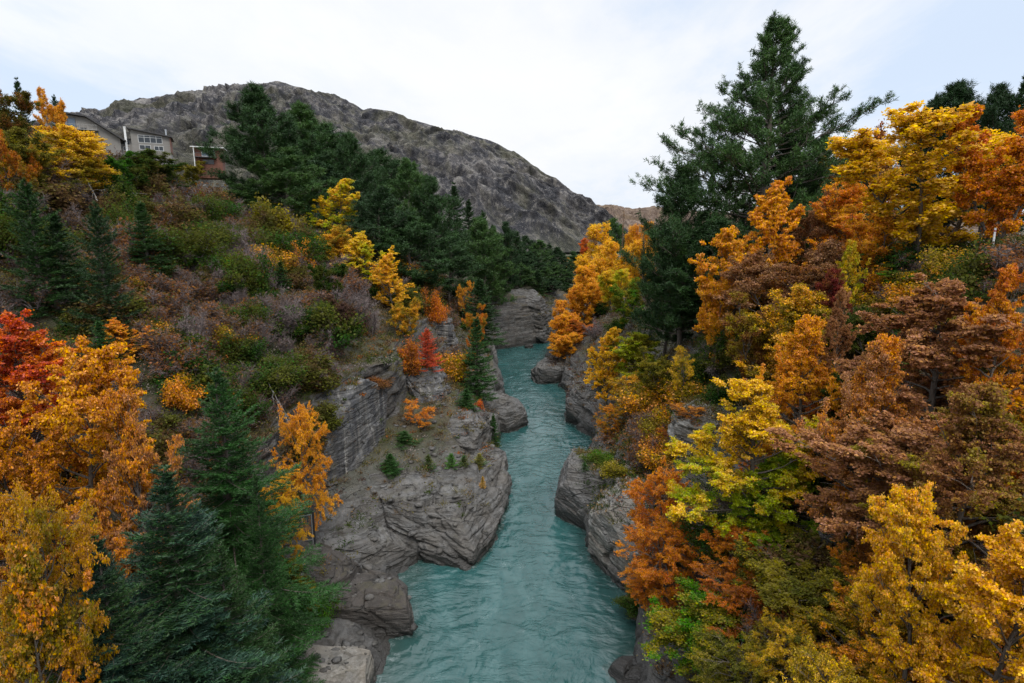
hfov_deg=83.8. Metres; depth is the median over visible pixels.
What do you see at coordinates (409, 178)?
pine tree
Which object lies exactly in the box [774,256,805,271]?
bush
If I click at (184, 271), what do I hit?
scrub bush
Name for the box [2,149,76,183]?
scrub bush
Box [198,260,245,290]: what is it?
bare shrub
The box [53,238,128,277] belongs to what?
scrub bush
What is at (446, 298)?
shrub
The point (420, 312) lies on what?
shrub
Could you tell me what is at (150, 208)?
shrub
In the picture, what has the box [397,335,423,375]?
shrub
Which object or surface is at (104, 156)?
scrub bush
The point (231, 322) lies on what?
scrub bush
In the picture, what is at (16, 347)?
maple tree
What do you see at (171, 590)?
fir tree
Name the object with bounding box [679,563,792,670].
tree
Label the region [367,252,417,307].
maple tree
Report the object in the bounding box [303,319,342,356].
bare shrub
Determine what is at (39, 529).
tree
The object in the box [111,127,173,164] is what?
two storey house
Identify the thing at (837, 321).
maple tree
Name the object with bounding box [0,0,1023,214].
sky
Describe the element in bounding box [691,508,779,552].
bare shrub
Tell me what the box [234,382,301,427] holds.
bare shrub
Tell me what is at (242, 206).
bare shrub
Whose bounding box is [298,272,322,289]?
scrub bush
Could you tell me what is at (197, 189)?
scrub bush
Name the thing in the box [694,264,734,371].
deciduous tree
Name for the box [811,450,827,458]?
bare shrub
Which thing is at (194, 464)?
scrub bush
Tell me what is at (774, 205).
maple tree
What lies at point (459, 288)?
deciduous tree
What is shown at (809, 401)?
bush
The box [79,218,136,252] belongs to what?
bush
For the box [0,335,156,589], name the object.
maple tree
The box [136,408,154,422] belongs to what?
bare shrub
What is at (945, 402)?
scrub bush
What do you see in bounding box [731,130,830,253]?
pine tree
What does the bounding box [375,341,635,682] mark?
river
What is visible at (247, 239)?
scrub bush
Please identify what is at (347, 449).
rock cliff
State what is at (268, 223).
shrub
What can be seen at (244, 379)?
bare shrub
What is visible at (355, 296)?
bare shrub
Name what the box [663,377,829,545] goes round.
maple tree
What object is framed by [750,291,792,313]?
shrub
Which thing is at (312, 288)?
shrub
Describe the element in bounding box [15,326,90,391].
shrub
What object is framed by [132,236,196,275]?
bush
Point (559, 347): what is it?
willow tree
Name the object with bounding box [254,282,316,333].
bare shrub
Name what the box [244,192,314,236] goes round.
shrub
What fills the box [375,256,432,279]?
bush
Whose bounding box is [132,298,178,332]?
scrub bush
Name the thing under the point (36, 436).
bare shrub
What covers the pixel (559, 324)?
willow tree
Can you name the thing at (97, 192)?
bare shrub
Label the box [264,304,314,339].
bush
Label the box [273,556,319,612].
deciduous tree
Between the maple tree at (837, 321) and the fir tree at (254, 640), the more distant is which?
the maple tree at (837, 321)
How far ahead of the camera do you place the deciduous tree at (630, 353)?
71.24 m
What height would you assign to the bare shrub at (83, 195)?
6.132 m
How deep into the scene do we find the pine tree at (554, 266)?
174.44 m
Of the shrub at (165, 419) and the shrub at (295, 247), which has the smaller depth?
the shrub at (165, 419)
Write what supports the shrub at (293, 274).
on the ground
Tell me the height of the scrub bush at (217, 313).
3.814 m
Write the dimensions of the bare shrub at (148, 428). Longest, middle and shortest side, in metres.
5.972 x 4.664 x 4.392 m
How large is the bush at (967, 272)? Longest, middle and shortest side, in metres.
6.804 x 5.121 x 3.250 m
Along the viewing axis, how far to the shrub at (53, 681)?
24.70 m
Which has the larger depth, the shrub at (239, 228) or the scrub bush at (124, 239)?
the shrub at (239, 228)
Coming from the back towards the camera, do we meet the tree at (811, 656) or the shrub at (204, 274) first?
the shrub at (204, 274)
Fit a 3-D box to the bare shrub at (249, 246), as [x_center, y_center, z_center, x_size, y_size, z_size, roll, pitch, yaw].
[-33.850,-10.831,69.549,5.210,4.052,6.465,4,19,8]
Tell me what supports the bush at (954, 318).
on the ground
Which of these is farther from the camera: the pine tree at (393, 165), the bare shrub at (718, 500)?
the pine tree at (393, 165)
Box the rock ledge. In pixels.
[379,443,511,570]
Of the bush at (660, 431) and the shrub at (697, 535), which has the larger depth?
the bush at (660, 431)
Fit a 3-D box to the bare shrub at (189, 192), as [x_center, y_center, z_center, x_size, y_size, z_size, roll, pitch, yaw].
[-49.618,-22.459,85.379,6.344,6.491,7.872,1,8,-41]
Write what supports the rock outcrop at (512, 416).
on the ground
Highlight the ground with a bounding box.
[0,184,1023,682]
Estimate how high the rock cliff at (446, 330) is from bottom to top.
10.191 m
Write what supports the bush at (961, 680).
on the ground
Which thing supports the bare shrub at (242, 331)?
on the ground
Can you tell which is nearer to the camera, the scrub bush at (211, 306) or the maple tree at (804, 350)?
the maple tree at (804, 350)
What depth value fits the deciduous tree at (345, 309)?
59.28 m
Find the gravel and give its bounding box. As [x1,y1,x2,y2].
[277,328,733,682]
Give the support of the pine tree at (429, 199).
on the ground
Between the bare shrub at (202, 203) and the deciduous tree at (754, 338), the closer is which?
the deciduous tree at (754, 338)
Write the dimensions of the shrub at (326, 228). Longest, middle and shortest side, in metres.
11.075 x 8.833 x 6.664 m
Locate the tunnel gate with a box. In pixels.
[287,503,315,544]
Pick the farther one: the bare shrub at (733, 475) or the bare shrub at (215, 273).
the bare shrub at (215, 273)
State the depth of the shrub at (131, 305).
46.47 m
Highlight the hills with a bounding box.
[598,204,1023,236]
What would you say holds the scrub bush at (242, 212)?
on the ground
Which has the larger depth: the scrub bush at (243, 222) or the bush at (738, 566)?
the scrub bush at (243, 222)
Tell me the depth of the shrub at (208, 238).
58.73 m
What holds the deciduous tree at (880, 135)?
on the ground
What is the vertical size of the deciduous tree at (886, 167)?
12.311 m
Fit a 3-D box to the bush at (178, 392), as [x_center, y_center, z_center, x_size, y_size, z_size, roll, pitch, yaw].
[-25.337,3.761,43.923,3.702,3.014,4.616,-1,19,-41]
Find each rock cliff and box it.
[292,377,387,489]
[406,366,450,402]
[427,318,459,350]
[510,288,551,342]
[667,398,732,455]
[817,514,860,548]
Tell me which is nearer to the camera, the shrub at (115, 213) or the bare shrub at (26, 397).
the bare shrub at (26, 397)
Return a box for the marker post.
[992,228,996,243]
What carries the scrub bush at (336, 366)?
on the ground
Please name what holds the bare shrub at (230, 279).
on the ground
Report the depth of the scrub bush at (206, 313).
52.92 m
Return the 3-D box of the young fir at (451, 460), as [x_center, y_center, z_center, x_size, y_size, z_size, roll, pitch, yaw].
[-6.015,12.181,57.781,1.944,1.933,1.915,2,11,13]
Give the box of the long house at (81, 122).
[35,108,128,155]
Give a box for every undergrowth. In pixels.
[0,139,501,682]
[537,232,1023,682]
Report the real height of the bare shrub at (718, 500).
4.646 m
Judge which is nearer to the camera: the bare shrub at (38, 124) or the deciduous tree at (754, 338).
the deciduous tree at (754, 338)
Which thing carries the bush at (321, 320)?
on the ground
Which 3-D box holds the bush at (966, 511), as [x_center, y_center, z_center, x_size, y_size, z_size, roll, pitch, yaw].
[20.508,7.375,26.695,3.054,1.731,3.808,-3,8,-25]
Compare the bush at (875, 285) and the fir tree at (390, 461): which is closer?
the bush at (875, 285)
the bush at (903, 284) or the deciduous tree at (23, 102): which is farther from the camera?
the deciduous tree at (23, 102)
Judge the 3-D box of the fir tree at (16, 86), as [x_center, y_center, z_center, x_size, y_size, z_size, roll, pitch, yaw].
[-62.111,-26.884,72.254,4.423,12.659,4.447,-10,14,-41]
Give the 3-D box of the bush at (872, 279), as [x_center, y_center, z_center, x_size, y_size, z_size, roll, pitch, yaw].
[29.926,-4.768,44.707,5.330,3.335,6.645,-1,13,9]
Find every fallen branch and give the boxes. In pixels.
[87,179,107,200]
[268,383,288,425]
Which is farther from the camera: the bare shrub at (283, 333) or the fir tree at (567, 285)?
the fir tree at (567, 285)
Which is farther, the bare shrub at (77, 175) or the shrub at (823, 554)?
the bare shrub at (77, 175)
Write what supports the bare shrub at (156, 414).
on the ground
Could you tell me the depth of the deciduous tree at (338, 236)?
78.22 m
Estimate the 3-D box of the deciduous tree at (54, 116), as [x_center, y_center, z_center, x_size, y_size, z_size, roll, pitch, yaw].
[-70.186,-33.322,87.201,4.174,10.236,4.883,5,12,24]
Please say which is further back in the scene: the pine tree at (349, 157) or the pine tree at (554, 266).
the pine tree at (554, 266)
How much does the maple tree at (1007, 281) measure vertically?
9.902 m
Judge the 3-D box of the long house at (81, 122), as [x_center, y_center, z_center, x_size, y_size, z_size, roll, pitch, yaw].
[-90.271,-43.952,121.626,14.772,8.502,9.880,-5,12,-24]
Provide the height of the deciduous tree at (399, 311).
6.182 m
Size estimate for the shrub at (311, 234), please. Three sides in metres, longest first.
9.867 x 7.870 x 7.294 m
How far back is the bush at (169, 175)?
83.57 m
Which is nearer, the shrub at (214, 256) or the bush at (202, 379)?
the bush at (202, 379)
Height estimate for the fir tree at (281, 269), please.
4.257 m
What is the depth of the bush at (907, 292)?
38.06 m
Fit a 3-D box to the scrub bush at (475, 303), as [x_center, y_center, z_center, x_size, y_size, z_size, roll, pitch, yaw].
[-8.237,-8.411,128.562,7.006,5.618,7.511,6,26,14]
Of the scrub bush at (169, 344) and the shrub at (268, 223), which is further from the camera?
the shrub at (268, 223)
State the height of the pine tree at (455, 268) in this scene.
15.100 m
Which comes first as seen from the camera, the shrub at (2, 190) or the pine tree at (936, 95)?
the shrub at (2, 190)
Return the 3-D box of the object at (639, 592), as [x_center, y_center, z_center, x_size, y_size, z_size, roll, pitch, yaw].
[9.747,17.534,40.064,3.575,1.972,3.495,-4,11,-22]
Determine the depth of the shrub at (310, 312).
58.42 m
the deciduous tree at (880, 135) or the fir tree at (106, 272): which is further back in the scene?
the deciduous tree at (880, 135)
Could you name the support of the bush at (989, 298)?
on the ground
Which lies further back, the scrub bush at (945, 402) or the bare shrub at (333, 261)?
the bare shrub at (333, 261)
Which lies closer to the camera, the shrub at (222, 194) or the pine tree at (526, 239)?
the shrub at (222, 194)
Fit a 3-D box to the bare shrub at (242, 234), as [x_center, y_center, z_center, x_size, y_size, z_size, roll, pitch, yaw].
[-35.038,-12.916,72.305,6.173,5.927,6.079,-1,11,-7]
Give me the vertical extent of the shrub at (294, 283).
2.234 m
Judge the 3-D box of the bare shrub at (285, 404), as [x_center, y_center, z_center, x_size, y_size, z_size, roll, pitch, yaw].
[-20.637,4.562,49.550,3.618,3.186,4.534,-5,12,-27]
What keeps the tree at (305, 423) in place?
on the ground
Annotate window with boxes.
[51,118,75,126]
[138,135,161,143]
[139,145,150,149]
[154,146,163,150]
[202,159,213,163]
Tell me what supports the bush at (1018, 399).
on the ground
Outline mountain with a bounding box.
[28,81,627,251]
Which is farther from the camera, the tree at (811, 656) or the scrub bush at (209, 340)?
the scrub bush at (209, 340)
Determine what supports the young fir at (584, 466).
on the rock outcrop at (571, 496)
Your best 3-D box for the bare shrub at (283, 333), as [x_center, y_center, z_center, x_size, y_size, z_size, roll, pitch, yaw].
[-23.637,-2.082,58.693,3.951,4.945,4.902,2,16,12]
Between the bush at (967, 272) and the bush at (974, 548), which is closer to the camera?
the bush at (974, 548)
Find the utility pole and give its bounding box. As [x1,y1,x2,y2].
[620,212,624,257]
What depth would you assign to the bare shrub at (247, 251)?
66.14 m
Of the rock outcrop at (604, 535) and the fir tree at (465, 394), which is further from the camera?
the fir tree at (465, 394)
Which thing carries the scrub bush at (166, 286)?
on the ground
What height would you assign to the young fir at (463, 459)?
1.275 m
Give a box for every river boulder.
[524,344,533,347]
[608,656,641,682]
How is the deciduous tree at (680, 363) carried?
on the ground
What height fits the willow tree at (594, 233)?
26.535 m
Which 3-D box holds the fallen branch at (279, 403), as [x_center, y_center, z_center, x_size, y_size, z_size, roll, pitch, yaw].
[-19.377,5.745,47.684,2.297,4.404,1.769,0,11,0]
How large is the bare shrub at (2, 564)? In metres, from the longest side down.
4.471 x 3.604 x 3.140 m
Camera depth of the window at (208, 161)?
117.20 m
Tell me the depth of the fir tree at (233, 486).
33.75 m
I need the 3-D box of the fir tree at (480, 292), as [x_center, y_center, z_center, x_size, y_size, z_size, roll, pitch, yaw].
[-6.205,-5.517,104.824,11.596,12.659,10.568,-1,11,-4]
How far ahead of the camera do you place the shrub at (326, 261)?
78.40 m
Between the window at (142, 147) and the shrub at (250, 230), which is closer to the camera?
the shrub at (250, 230)
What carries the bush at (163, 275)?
on the ground
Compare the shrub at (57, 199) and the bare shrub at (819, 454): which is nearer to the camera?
the bare shrub at (819, 454)
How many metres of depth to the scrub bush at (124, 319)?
46.79 m
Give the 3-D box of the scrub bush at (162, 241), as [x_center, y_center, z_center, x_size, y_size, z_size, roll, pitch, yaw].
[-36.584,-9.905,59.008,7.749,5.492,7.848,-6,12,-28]
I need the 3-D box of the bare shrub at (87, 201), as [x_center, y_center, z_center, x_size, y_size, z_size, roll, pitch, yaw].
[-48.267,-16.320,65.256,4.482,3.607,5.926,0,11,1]
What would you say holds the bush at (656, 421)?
on the ground
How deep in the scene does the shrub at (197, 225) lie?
67.81 m
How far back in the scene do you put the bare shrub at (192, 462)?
39.08 m
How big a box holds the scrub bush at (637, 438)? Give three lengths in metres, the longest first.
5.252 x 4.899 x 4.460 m
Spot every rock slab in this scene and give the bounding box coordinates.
[295,541,364,594]
[321,515,417,573]
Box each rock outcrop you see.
[294,644,376,682]
[325,570,413,638]
[446,406,496,454]
[491,391,528,432]
[530,356,563,383]
[554,448,604,529]
[564,375,600,424]
[587,475,662,590]
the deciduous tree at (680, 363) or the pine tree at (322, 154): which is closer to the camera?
the deciduous tree at (680, 363)
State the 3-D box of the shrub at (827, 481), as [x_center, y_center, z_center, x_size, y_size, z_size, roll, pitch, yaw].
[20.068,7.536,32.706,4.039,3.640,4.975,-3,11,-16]
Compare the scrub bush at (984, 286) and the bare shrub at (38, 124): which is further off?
the bare shrub at (38, 124)
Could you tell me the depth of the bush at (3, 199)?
51.03 m
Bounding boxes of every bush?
[0,188,49,225]
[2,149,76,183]
[27,214,86,246]
[41,325,98,357]
[49,305,92,338]
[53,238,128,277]
[54,181,85,203]
[74,207,160,262]
[78,254,134,289]
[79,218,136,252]
[87,252,140,277]
[91,146,115,160]
[93,172,152,209]
[100,279,196,320]
[113,318,187,363]
[114,253,135,271]
[115,223,193,260]
[121,262,162,291]
[121,313,142,336]
[122,250,167,272]
[123,276,152,292]
[127,314,215,350]
[128,316,176,339]
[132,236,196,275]
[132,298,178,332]
[135,294,190,322]
[136,327,218,377]
[142,476,191,511]
[143,336,253,403]
[148,268,212,302]
[150,187,200,208]
[152,268,170,283]
[153,163,181,192]
[153,205,203,230]
[157,367,209,413]
[162,422,199,437]
[169,176,222,201]
[170,264,191,282]
[172,394,248,470]
[175,468,225,531]
[176,310,197,323]
[177,393,248,445]
[180,344,228,375]
[182,297,260,330]
[185,300,209,314]
[185,455,209,478]
[188,277,232,300]
[188,367,214,400]
[190,299,246,330]
[191,299,251,324]
[193,312,237,352]
[194,329,215,347]
[196,265,249,295]
[212,306,274,348]
[212,323,256,351]
[221,213,247,227]
[226,229,259,246]
[229,293,258,306]
[236,198,250,220]
[238,244,279,260]
[241,278,280,299]
[242,219,257,227]
[245,299,277,316]
[250,242,299,273]
[252,256,278,274]
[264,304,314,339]
[266,286,297,312]
[278,297,371,351]
[292,287,345,319]
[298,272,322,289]
[301,367,335,387]
[312,348,353,379]
[314,229,355,258]
[323,266,372,296]
[344,259,370,286]
[352,315,369,334]
[361,311,370,330]
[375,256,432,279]
[418,334,444,351]
[431,350,471,383]
[439,344,466,363]
[446,309,464,327]
[447,299,464,312]
[458,317,470,329]
[467,295,488,311]
[582,316,604,337]
[585,349,607,361]
[592,366,618,385]
[593,301,609,315]
[598,317,626,330]
[614,379,671,416]
[618,399,667,444]
[623,408,644,425]
[623,424,670,469]
[633,473,680,506]
[634,401,670,441]
[634,431,675,471]
[652,372,706,406]
[653,427,668,445]
[671,342,715,383]
[679,352,711,387]
[694,382,748,407]
[707,372,739,389]
[725,533,788,612]
[734,591,833,682]
[738,459,808,516]
[773,441,831,485]
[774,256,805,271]
[778,630,858,682]
[785,393,827,421]
[790,358,842,417]
[824,265,874,291]
[851,291,895,316]
[856,613,1014,682]
[860,261,899,298]
[864,278,894,291]
[870,283,893,303]
[879,269,935,302]
[884,280,933,310]
[891,330,921,372]
[915,245,976,279]
[920,253,997,297]
[926,380,974,410]
[933,315,958,330]
[934,479,989,520]
[950,409,1023,492]
[951,298,989,318]
[951,520,1012,593]
[959,274,1019,303]
[969,520,1023,590]
[973,236,1023,280]
[979,279,1023,301]
[981,373,1023,428]
[992,276,1023,299]
[1001,471,1022,494]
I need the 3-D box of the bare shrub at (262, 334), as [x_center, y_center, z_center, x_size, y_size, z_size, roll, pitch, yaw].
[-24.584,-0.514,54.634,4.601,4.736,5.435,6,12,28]
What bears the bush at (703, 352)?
on the ground
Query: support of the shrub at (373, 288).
on the ground
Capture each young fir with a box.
[423,454,438,472]
[445,453,461,469]
[456,455,469,466]
[470,453,490,469]
[479,476,485,488]
[580,462,588,472]
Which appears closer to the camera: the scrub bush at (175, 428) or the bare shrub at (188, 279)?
the scrub bush at (175, 428)
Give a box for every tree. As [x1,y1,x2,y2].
[0,89,40,135]
[0,126,80,187]
[0,129,42,191]
[0,177,94,322]
[0,308,87,480]
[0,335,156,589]
[0,407,74,599]
[0,477,119,682]
[0,540,100,682]
[7,77,35,144]
[21,212,96,315]
[25,122,120,191]
[33,85,67,142]
[44,533,212,682]
[45,94,65,140]
[59,199,144,336]
[69,386,200,623]
[82,320,121,369]
[88,317,154,357]
[92,463,309,682]
[100,150,134,185]
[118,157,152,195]
[122,148,197,187]
[122,200,177,285]
[139,366,351,682]
[169,160,205,187]
[174,539,326,682]
[192,81,321,206]
[223,146,339,224]
[233,470,321,682]
[248,98,335,212]
[261,467,313,557]
[269,400,342,533]
[270,260,294,292]
[272,159,371,227]
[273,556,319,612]
[295,123,371,215]
[306,178,359,232]
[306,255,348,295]
[318,129,392,235]
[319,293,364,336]
[322,224,354,266]
[329,231,397,284]
[340,185,420,265]
[352,147,412,238]
[357,215,465,289]
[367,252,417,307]
[376,157,447,257]
[379,453,404,478]
[385,297,422,341]
[394,174,472,265]
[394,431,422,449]
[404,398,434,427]
[420,229,485,300]
[446,182,472,260]
[455,280,473,318]
[455,388,479,411]
[457,215,520,315]
[459,199,474,255]
[459,317,498,403]
[460,278,509,345]
[461,303,487,353]
[470,210,491,275]
[488,413,501,447]
[491,220,525,297]
[507,262,535,287]
[508,230,533,284]
[515,255,536,285]
[520,235,542,267]
[522,239,554,267]
[525,250,550,282]
[526,269,551,296]
[532,267,559,285]
[538,277,566,293]
[544,243,562,275]
[545,261,570,283]
[547,331,582,361]
[548,246,574,276]
[549,299,580,346]
[557,267,574,283]
[558,282,573,290]
[563,251,581,274]
[564,263,610,316]
[567,281,602,322]
[567,319,593,337]
[574,240,620,302]
[578,237,593,258]
[583,326,628,406]
[584,220,627,288]
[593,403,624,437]
[596,268,631,310]
[597,216,627,265]
[603,332,662,376]
[605,369,640,421]
[609,277,645,331]
[613,513,710,609]
[618,163,751,353]
[620,238,661,283]
[623,455,698,590]
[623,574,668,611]
[624,219,653,277]
[628,9,907,263]
[631,233,698,355]
[633,346,677,400]
[636,573,760,682]
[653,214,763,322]
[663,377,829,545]
[667,345,695,395]
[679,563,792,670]
[686,620,798,682]
[687,226,790,335]
[688,519,769,601]
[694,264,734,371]
[704,451,834,549]
[708,237,855,321]
[717,289,783,401]
[727,520,854,606]
[728,176,807,294]
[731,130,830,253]
[735,281,833,403]
[738,313,863,459]
[744,606,821,682]
[753,545,867,644]
[764,407,1012,580]
[767,635,880,682]
[786,567,946,682]
[788,137,839,236]
[789,333,948,540]
[790,186,841,266]
[806,178,877,254]
[813,266,852,345]
[814,286,863,415]
[816,369,865,421]
[818,156,850,183]
[821,526,930,635]
[824,144,897,219]
[824,239,871,304]
[825,100,1019,255]
[834,272,1023,433]
[835,304,917,356]
[838,204,916,276]
[847,381,1023,620]
[849,480,1008,682]
[866,118,904,202]
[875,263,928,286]
[883,91,952,213]
[897,77,1012,235]
[909,519,1023,682]
[938,81,1023,235]
[944,103,1023,244]
[950,263,1023,423]
[968,75,1023,236]
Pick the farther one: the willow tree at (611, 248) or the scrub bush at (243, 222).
the willow tree at (611, 248)
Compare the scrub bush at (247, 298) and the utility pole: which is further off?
the utility pole
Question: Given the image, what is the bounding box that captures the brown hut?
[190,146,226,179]
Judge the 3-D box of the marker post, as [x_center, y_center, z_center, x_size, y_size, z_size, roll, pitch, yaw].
[32.831,-6.958,38.884,0.120,1.535,0.070,0,11,0]
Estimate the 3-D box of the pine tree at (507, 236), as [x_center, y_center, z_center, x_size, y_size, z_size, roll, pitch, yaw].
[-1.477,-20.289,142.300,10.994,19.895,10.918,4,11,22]
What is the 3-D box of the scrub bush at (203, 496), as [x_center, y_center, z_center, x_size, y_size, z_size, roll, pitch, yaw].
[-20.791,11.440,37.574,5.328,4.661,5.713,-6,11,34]
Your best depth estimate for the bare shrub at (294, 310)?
57.77 m
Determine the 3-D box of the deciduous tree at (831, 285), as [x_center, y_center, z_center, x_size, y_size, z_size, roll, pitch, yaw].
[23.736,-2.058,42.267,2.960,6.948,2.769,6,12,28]
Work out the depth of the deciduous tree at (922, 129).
41.31 m
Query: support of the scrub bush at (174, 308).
on the ground
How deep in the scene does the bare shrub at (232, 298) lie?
57.38 m
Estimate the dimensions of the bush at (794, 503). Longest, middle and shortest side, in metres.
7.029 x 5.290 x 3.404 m
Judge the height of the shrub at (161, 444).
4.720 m
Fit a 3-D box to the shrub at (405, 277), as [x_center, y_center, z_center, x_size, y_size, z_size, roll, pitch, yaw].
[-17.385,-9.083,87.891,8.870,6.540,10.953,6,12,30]
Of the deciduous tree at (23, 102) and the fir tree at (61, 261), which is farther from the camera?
the deciduous tree at (23, 102)
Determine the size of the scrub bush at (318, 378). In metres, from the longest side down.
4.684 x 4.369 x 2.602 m
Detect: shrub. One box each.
[0,166,98,216]
[0,176,50,214]
[0,185,39,206]
[0,207,74,262]
[0,241,39,270]
[0,263,77,311]
[0,282,20,325]
[0,377,58,408]
[0,413,46,455]
[0,560,9,599]
[12,119,49,129]
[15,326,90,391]
[35,626,64,682]
[38,200,88,232]
[39,145,96,190]
[52,454,107,485]
[53,168,89,210]
[53,288,179,342]
[55,253,131,294]
[56,304,111,340]
[67,334,143,364]
[70,224,125,256]
[72,185,135,221]
[76,181,105,209]
[84,269,162,301]
[85,179,112,199]
[87,196,146,234]
[95,397,163,438]
[107,146,129,160]
[112,358,146,391]
[120,423,191,488]
[125,195,161,222]
[125,220,243,271]
[133,166,181,201]
[134,210,182,235]
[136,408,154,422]
[138,401,162,422]
[149,408,190,438]
[152,194,212,235]
[152,303,210,348]
[153,190,191,212]
[164,170,203,198]
[167,229,218,267]
[172,263,225,300]
[175,435,224,482]
[178,214,243,250]
[185,189,245,220]
[185,192,231,226]
[190,194,238,218]
[192,246,246,268]
[193,183,239,216]
[193,256,224,282]
[195,263,225,286]
[196,219,240,248]
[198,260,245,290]
[199,243,285,298]
[206,189,266,216]
[206,269,246,296]
[207,249,252,268]
[207,326,269,365]
[207,369,274,425]
[209,320,251,348]
[214,297,274,328]
[215,220,256,250]
[216,283,247,306]
[219,235,271,266]
[220,223,250,237]
[223,242,255,253]
[224,359,264,401]
[234,216,272,239]
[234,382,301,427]
[239,349,309,412]
[242,232,324,263]
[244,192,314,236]
[245,207,285,236]
[246,220,333,263]
[253,314,290,352]
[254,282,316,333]
[257,383,296,413]
[264,295,305,343]
[267,268,287,288]
[270,303,294,337]
[271,260,312,282]
[272,479,302,505]
[275,276,303,289]
[275,466,303,505]
[276,335,296,354]
[277,206,307,236]
[278,246,352,273]
[278,422,332,464]
[281,317,315,340]
[287,347,344,394]
[288,222,317,247]
[288,237,316,272]
[288,340,337,379]
[293,217,329,233]
[293,221,339,253]
[295,271,309,289]
[296,280,324,301]
[299,399,347,431]
[299,589,344,633]
[301,291,345,333]
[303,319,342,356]
[307,272,378,318]
[314,223,346,234]
[318,249,331,268]
[343,270,373,297]
[343,295,381,325]
[349,289,371,308]
[360,282,381,300]
[360,300,379,335]
[366,374,394,388]
[376,276,411,296]
[380,281,424,318]
[391,261,436,288]
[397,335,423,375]
[409,291,430,312]
[409,328,443,371]
[415,271,450,305]
[418,294,444,316]
[420,287,449,324]
[441,290,457,299]
[448,300,474,317]
[474,399,483,409]
[576,447,615,467]
[591,422,621,446]
[594,460,642,479]
[610,583,638,618]
[623,424,645,449]
[635,449,664,468]
[669,506,743,564]
[670,403,705,419]
[684,517,733,568]
[691,334,710,357]
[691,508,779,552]
[692,326,751,369]
[692,338,725,377]
[700,456,773,525]
[708,378,738,401]
[708,461,763,493]
[712,554,731,586]
[740,528,859,611]
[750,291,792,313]
[766,351,819,394]
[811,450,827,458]
[820,451,875,490]
[829,303,885,358]
[854,244,887,274]
[865,237,929,278]
[872,230,934,270]
[898,255,926,272]
[912,240,995,304]
[930,363,1023,419]
[966,353,1023,382]
[971,530,1023,610]
[981,498,1023,536]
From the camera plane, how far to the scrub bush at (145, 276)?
52.62 m
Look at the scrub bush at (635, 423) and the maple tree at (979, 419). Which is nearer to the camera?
the maple tree at (979, 419)
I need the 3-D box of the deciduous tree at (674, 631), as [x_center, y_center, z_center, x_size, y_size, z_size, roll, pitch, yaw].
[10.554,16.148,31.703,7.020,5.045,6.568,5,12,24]
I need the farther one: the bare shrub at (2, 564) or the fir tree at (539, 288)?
the fir tree at (539, 288)
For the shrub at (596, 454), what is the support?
on the rock outcrop at (571, 496)
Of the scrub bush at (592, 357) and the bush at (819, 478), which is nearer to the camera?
the bush at (819, 478)
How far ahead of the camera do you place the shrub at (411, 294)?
77.14 m
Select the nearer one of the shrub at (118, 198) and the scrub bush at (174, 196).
the shrub at (118, 198)
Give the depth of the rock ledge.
51.64 m
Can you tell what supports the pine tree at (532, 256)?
on the ground
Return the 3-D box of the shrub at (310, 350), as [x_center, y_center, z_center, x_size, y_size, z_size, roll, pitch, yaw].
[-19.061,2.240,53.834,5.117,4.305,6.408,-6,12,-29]
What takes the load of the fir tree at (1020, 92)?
on the ground
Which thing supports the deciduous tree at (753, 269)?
on the ground
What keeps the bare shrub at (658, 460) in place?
on the ground
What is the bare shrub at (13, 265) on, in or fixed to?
on the ground
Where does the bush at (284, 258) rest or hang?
on the ground
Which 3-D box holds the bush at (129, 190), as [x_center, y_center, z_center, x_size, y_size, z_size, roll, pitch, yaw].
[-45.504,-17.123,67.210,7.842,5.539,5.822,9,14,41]
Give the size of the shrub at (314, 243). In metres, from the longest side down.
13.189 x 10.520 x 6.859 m
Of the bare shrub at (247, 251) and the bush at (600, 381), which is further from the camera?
the bush at (600, 381)
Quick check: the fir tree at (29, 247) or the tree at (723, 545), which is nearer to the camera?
the tree at (723, 545)
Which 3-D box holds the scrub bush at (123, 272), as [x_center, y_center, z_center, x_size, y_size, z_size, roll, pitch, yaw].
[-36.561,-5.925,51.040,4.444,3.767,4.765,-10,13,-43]
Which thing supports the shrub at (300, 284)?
on the ground
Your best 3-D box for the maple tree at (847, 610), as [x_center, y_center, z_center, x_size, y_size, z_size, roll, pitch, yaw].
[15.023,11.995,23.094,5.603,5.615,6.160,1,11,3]
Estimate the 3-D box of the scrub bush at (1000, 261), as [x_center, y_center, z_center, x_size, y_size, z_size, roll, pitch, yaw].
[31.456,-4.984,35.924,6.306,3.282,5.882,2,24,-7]
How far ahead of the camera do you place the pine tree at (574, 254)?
201.19 m
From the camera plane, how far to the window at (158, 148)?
124.93 m
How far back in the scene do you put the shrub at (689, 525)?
36.77 m
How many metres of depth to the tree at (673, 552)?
37.38 m
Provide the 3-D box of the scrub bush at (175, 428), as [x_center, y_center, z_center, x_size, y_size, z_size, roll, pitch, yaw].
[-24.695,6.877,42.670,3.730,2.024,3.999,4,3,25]
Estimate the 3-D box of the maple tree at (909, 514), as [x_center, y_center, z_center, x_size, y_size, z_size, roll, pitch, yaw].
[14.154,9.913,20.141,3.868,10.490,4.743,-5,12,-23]
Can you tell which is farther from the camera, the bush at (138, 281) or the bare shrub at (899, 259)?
the bush at (138, 281)
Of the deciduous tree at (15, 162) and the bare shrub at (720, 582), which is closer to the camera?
the bare shrub at (720, 582)
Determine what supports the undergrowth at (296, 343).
on the ground
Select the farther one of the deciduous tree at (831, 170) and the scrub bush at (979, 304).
the deciduous tree at (831, 170)

